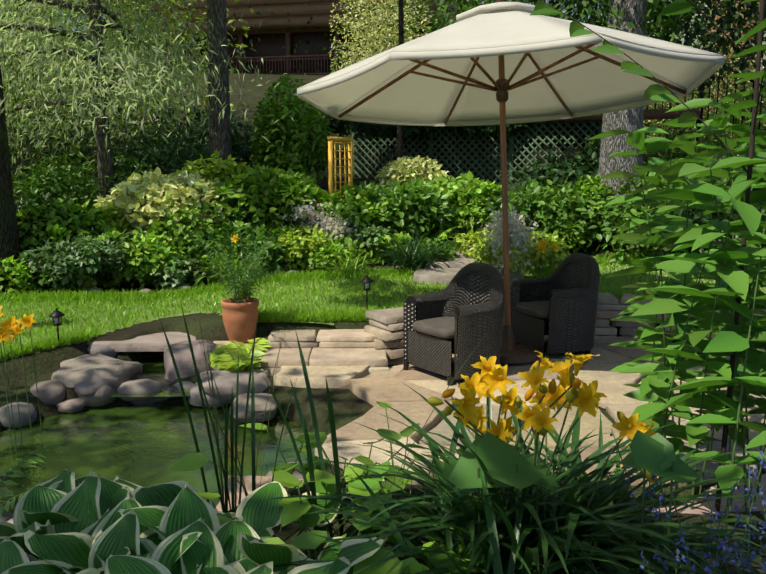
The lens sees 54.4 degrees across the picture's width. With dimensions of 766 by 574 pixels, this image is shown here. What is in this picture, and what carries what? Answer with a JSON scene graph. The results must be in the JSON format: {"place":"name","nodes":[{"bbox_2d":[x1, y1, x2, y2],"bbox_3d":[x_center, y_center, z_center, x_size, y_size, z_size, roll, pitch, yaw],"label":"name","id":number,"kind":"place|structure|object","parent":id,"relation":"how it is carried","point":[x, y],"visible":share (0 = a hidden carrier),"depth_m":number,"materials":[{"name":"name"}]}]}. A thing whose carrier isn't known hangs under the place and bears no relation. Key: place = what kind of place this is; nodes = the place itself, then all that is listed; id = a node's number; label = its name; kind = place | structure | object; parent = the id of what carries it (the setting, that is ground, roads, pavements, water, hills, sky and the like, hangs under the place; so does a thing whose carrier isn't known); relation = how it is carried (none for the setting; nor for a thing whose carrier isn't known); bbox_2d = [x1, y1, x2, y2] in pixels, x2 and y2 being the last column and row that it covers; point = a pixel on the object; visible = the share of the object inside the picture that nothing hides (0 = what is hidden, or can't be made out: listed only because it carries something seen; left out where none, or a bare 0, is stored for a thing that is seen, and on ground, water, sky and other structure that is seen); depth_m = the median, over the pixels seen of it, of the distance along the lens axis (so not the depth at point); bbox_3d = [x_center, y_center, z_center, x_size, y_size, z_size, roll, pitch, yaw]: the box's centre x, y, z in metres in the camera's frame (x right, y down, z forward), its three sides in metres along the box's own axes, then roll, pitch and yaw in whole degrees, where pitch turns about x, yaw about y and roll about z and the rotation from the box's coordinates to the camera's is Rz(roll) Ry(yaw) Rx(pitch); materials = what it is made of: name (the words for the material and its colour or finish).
{"place":"outdoors","nodes":[
{"label":"outdoors","id":0,"kind":"place"},
{"bbox_2d":[0,403,314,513],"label":"pond water","id":1,"kind":"structure","parent":0,"point":[146,445],"depth_m":4.65,"materials":[{"name":"green liquid"}]},
{"bbox_2d":[102,0,456,38],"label":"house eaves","id":2,"kind":"object","parent":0,"point":[318,11],"visible":0.38,"depth_m":36.40,"materials":[{"name":"brown wood"}]},
{"bbox_2d":[0,0,602,34],"label":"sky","id":3,"kind":"structure","parent":0,"point":[511,0],"materials":[{"name":"white"}]},
{"bbox_2d":[187,22,440,74],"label":"house","id":4,"kind":"structure","parent":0,"point":[288,56],"depth_m":37.73,"materials":[{"name":"brown wood"}]},
{"bbox_2d":[199,27,435,71],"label":"house porch screens","id":5,"kind":"object","parent":4,"relation":"in","point":[265,46],"depth_m":38.59,"materials":[{"name":"black"}]},
{"bbox_2d":[0,36,765,573],"bbox_3d":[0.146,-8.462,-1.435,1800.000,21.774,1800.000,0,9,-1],"label":"ground","id":6,"kind":"structure","parent":0,"point":[348,406],"depth_m":6.17,"materials":[{"name":"soil"}]},
{"bbox_2d":[108,355,189,396],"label":"pool water","id":7,"kind":"structure","parent":6,"relation":"on","point":[153,365],"depth_m":5.93,"materials":[{"name":"green liquid"}]},
{"bbox_2d":[127,374,177,403],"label":"cascade rocks","id":8,"kind":"object","parent":6,"relation":"on","point":[163,380],"visible":0.08,"depth_m":5.62,"materials":[{"name":"grey stone"}]},
{"bbox_2d":[0,0,305,197],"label":"willow tree","id":9,"kind":"object","parent":6,"relation":"on","point":[112,61],"depth_m":9.18,"materials":[{"name":"green plant"}]},
{"bbox_2d":[0,468,384,573],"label":"hosta","id":10,"kind":"object","parent":6,"relation":"on","point":[65,521],"depth_m":1.83,"materials":[{"name":"green plant"}]},
{"bbox_2d":[0,0,403,292],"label":"dark trunk","id":11,"kind":"object","parent":6,"relation":"on","point":[9,235],"visible":0.46,"depth_m":7.95,"materials":[{"name":"brown plant"}]},
{"bbox_2d":[206,0,232,165],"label":"tree trunk","id":12,"kind":"object","parent":6,"relation":"on","point":[220,142],"visible":0.52,"depth_m":10.91,"materials":[{"name":"brown plant"}]},
{"bbox_2d":[0,226,454,505],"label":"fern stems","id":13,"kind":"object","parent":6,"relation":"on","point":[57,444],"visible":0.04,"depth_m":3.66,"materials":[{"name":"green plant"}]},
{"bbox_2d":[0,212,465,516],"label":"ferns","id":14,"kind":"object","parent":6,"relation":"on","point":[225,358],"visible":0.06,"depth_m":5.72,"materials":[{"name":"green plant"}]},
{"bbox_2d":[0,241,554,450],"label":"border flower stems","id":15,"kind":"object","parent":6,"relation":"on","point":[36,380],"visible":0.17,"depth_m":4.59,"materials":[{"name":"green plant"}]},
{"bbox_2d":[0,190,558,343],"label":"border flowers","id":16,"kind":"object","parent":6,"relation":"on","point":[518,233],"visible":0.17,"depth_m":7.92,"materials":[{"name":"plant"}]},
{"bbox_2d":[145,27,443,69],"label":"house walls","id":17,"kind":"structure","parent":6,"relation":"on","point":[179,47],"depth_m":39.59,"materials":[{"name":"brown wood"}]},
{"bbox_2d":[179,233,456,284],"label":"grassy clumps","id":18,"kind":"object","parent":6,"relation":"on","point":[414,259],"visible":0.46,"depth_m":8.40,"materials":[{"name":"green plant"}]},
{"bbox_2d":[0,225,639,523],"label":"rocks","id":19,"kind":"object","parent":6,"relation":"on","point":[98,374],"visible":0.35,"depth_m":5.41,"materials":[{"name":"grey stone"}]},
{"bbox_2d":[139,120,602,183],"bbox_3d":[-0.328,-1.882,13.260,8.015,2.111,1.026,1,9,6],"label":"lattice fence","id":20,"kind":"object","parent":6,"relation":"on","point":[511,153],"visible":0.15,"depth_m":12.91,"materials":[{"name":"paint"}]},
{"bbox_2d":[0,73,765,293],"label":"border shrubs","id":21,"kind":"object","parent":6,"relation":"on","point":[156,226],"visible":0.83,"depth_m":9.10,"materials":[{"name":"green plant"}]},
{"bbox_2d":[328,137,352,215],"bbox_3d":[-0.547,-1.376,9.693,0.045,1.123,0.520,5,10,30],"label":"yellow trellis","id":22,"kind":"object","parent":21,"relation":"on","point":[331,158],"visible":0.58,"depth_m":9.62,"materials":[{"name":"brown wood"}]},
{"bbox_2d":[0,0,765,196],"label":"foliage","id":23,"kind":"object","parent":6,"relation":"on","point":[671,26],"visible":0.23,"depth_m":14.02,"materials":[{"name":"green plant"}]},
{"bbox_2d":[92,240,765,375],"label":"stone wall and steps","id":24,"kind":"structure","parent":6,"relation":"on","point":[377,344],"depth_m":6.08,"materials":[{"name":"beige stone"}]},
{"bbox_2d":[221,297,258,342],"bbox_3d":[-1.181,0.281,6.174,0.314,0.345,0.314,0,9,-1],"label":"terracotta pot","id":25,"kind":"object","parent":24,"relation":"on","point":[240,320],"visible":0.9,"depth_m":6.06,"materials":[{"name":"orange ceramic"}]},
{"bbox_2d":[195,225,280,302],"bbox_3d":[-1.147,-0.165,6.070,0.675,0.661,0.851,-4,10,-23],"label":"pot plant","id":26,"kind":"object","parent":25,"relation":"on","point":[248,280],"depth_m":6.12,"materials":[{"name":"green plant"}]},
{"bbox_2d":[159,302,765,573],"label":"strap leaves","id":27,"kind":"object","parent":6,"relation":"on","point":[567,511],"visible":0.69,"depth_m":1.94,"materials":[{"name":"green plant"}]},
{"bbox_2d":[169,104,765,573],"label":"plants","id":28,"kind":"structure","parent":6,"relation":"on","point":[653,454],"depth_m":1.92,"materials":[{"name":"green plant"}]},
{"bbox_2d":[588,72,765,494],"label":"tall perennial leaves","id":29,"kind":"object","parent":28,"relation":"attached to","point":[727,340],"visible":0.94,"depth_m":2.67,"materials":[{"name":"green plant"}]},
{"bbox_2d":[356,122,597,182],"bbox_3d":[1.774,-2.039,13.803,4.336,1.900,1.400,3,9,19],"label":"lattice fence","id":30,"kind":"object","parent":6,"relation":"on","point":[526,145],"visible":0.07,"depth_m":13.03,"materials":[{"name":"grey"}]},
{"bbox_2d":[351,108,700,123],"bbox_3d":[2.226,-2.881,12.659,5.836,0.140,0.300,3,9,19],"label":"fence rail","id":31,"kind":"object","parent":30,"relation":"on","point":[650,114],"visible":0.29,"depth_m":11.81,"materials":[{"name":"brown wood"}]},
{"bbox_2d":[215,336,765,511],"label":"flagstone patio","id":32,"kind":"structure","parent":6,"relation":"on","point":[393,390],"depth_m":4.73,"materials":[{"name":"beige stone"}]},
{"bbox_2d":[403,262,504,385],"bbox_3d":[0.555,0.238,5.611,0.609,0.815,0.671,-7,11,-36],"label":"wicker chair","id":33,"kind":"object","parent":32,"relation":"on","point":[470,297],"visible":0.92,"depth_m":5.50,"materials":[{"name":"black wicker"}]},
{"bbox_2d":[413,317,454,338],"bbox_3d":[0.485,0.301,5.568,0.426,0.082,0.459,-7,11,-36],"label":"seat cushion","id":34,"kind":"object","parent":33,"relation":"on","point":[441,327],"visible":0.65,"depth_m":5.46,"materials":[{"name":"grey fabric"}]},
{"bbox_2d":[339,43,685,324],"bbox_3d":[0.971,-0.801,5.952,3.184,2.824,3.184,-2,4,-1],"label":"umbrella frame","id":35,"kind":"object","parent":32,"relation":"on","point":[501,67],"visible":0.46,"depth_m":5.96,"materials":[{"name":"brown wood"}]},
{"bbox_2d":[297,2,724,125],"bbox_3d":[0.932,-1.867,5.876,3.199,0.747,3.199,-2,4,-1],"label":"umbrella canvas","id":36,"kind":"object","parent":35,"relation":"on","point":[513,33],"visible":0.94,"depth_m":6.30,"materials":[{"name":"beige fabric"}]},
{"bbox_2d":[494,0,539,363],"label":"umbrella hub and base","id":37,"kind":"object","parent":32,"relation":"on","point":[511,353],"visible":0.62,"depth_m":5.88,"materials":[{"name":"brown wood"}]},
{"bbox_2d":[510,253,599,358],"bbox_3d":[1.465,0.128,6.311,0.609,0.815,0.671,-4,10,-21],"label":"wicker chair","id":38,"kind":"object","parent":32,"relation":"on","point":[568,288],"visible":0.88,"depth_m":6.11,"materials":[{"name":"black wicker"}]},
{"bbox_2d":[516,301,549,317],"bbox_3d":[1.384,0.187,6.288,0.426,0.082,0.459,-4,10,-21],"label":"seat cushion","id":39,"kind":"object","parent":38,"relation":"on","point":[539,309],"visible":0.56,"depth_m":6.19,"materials":[{"name":"grey fabric"}]},
{"bbox_2d":[444,376,640,564],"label":"flower stems","id":40,"kind":"object","parent":6,"relation":"on","point":[477,434],"visible":0.31,"depth_m":1.95,"materials":[{"name":"green plant"}]},
{"bbox_2d":[427,351,656,482],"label":"yellow daylilies","id":41,"kind":"object","parent":40,"relation":"attached to","point":[489,380],"visible":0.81,"depth_m":1.91,"materials":[{"name":"yellow plant"}]},
{"bbox_2d":[596,0,646,234],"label":"tree trunk","id":42,"kind":"object","parent":6,"relation":"on","point":[630,120],"visible":0.33,"depth_m":9.21,"materials":[{"name":"grey plant"}]},
{"bbox_2d":[530,0,765,512],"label":"sapling","id":43,"kind":"object","parent":6,"relation":"on","point":[656,92],"depth_m":2.47,"materials":[{"name":"green plant"}]},
{"bbox_2d":[654,503,714,513],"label":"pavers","id":44,"kind":"object","parent":6,"relation":"on","point":[693,511],"visible":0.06,"depth_m":2.57,"materials":[{"name":"beige stone"}]},
{"bbox_2d":[610,429,765,573],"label":"catmint","id":45,"kind":"object","parent":6,"relation":"on","point":[721,544],"depth_m":1.82,"materials":[{"name":"plant"}]},
{"bbox_2d":[647,48,763,135],"bbox_3d":[4.865,-2.349,11.764,4.934,2.750,0.236,4,10,22],"label":"fence","id":46,"kind":"object","parent":6,"relation":"on","point":[701,88],"visible":0.12,"depth_m":11.58,"materials":[{"name":"black metal"}]},
{"bbox_2d":[646,0,765,98],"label":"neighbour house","id":47,"kind":"structure","parent":6,"relation":"on","point":[764,56],"depth_m":23.45,"materials":[{"name":"grey"}]},
{"bbox_2d":[705,0,759,111],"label":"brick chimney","id":48,"kind":"object","parent":6,"relation":"on","point":[729,60],"visible":0.11,"depth_m":18.06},
{"bbox_2d":[0,244,765,360],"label":"lawn","id":49,"kind":"structure","parent":0,"point":[193,311],"depth_m":7.27,"materials":[{"name":"green plant"}]},
{"bbox_2d":[49,308,64,347],"bbox_3d":[-2.627,0.329,6.013,0.124,0.327,0.124,0,9,-1],"label":"path light","id":50,"kind":"object","parent":49,"relation":"on","point":[57,313],"depth_m":5.98,"materials":[{"name":"black metal"}]},
{"bbox_2d":[360,275,373,309],"bbox_3d":[-0.145,0.048,6.742,0.124,0.327,0.124,0,9,-1],"label":"path light","id":51,"kind":"object","parent":49,"relation":"on","point":[366,279],"depth_m":6.71,"materials":[{"name":"black metal"}]},
{"bbox_2d":[457,0,481,13],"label":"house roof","id":52,"kind":"structure","parent":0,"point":[464,3],"depth_m":42.09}
]}

